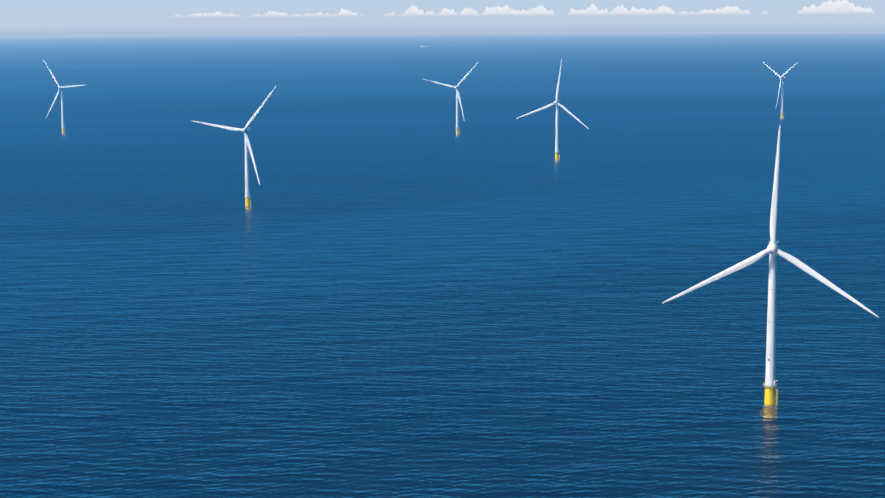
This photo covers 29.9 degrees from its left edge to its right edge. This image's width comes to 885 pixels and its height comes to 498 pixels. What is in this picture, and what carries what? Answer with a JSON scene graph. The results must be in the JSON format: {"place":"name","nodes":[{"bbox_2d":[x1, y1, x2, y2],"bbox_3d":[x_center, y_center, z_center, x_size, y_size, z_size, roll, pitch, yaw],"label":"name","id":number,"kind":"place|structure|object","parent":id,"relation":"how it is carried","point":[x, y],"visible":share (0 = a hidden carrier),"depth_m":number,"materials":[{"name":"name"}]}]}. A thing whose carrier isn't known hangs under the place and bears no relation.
{"place":"outdoors","nodes":[
{"label":"outdoors","id":0,"kind":"place"},
{"bbox_2d":[0,32,884,497],"bbox_3d":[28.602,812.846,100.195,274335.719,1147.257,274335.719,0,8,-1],"label":"sea","id":1,"kind":"structure","parent":0,"point":[388,284],"depth_m":1672.95,"materials":[{"name":"liquid"}]},
{"bbox_2d":[44,61,83,133],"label":"turbine","id":2,"kind":"object","parent":1,"relation":"on","point":[61,88],"visible":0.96,"depth_m":3674.94,"materials":[{"name":"metal"}]},
{"bbox_2d":[191,85,276,207],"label":"turbine","id":3,"kind":"object","parent":1,"relation":"on","point":[246,130],"visible":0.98,"depth_m":2201.15,"materials":[{"name":"metal"}]},
{"bbox_2d":[424,63,477,134],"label":"turbine","id":4,"kind":"object","parent":1,"relation":"on","point":[457,87],"visible":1,"depth_m":3592.94,"materials":[{"name":"metal"}]},
{"bbox_2d":[516,59,587,159],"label":"turbine","id":5,"kind":"object","parent":1,"relation":"on","point":[557,152],"visible":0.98,"depth_m":2919.98,"materials":[{"name":"metal"}]},
{"bbox_2d":[663,127,878,407],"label":"turbine","id":6,"kind":"object","parent":1,"relation":"on","point":[773,250],"visible":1,"depth_m":1046.80,"materials":[{"name":"metal"}]},
{"bbox_2d":[763,62,797,118],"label":"turbine","id":7,"kind":"object","parent":1,"relation":"on","point":[782,77],"visible":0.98,"depth_m":4105.35,"materials":[{"name":"metal"}]},
{"bbox_2d":[0,0,884,35],"label":"sky","id":8,"kind":"structure","parent":0,"point":[17,17],"materials":[{"name":"blue"}]}
]}

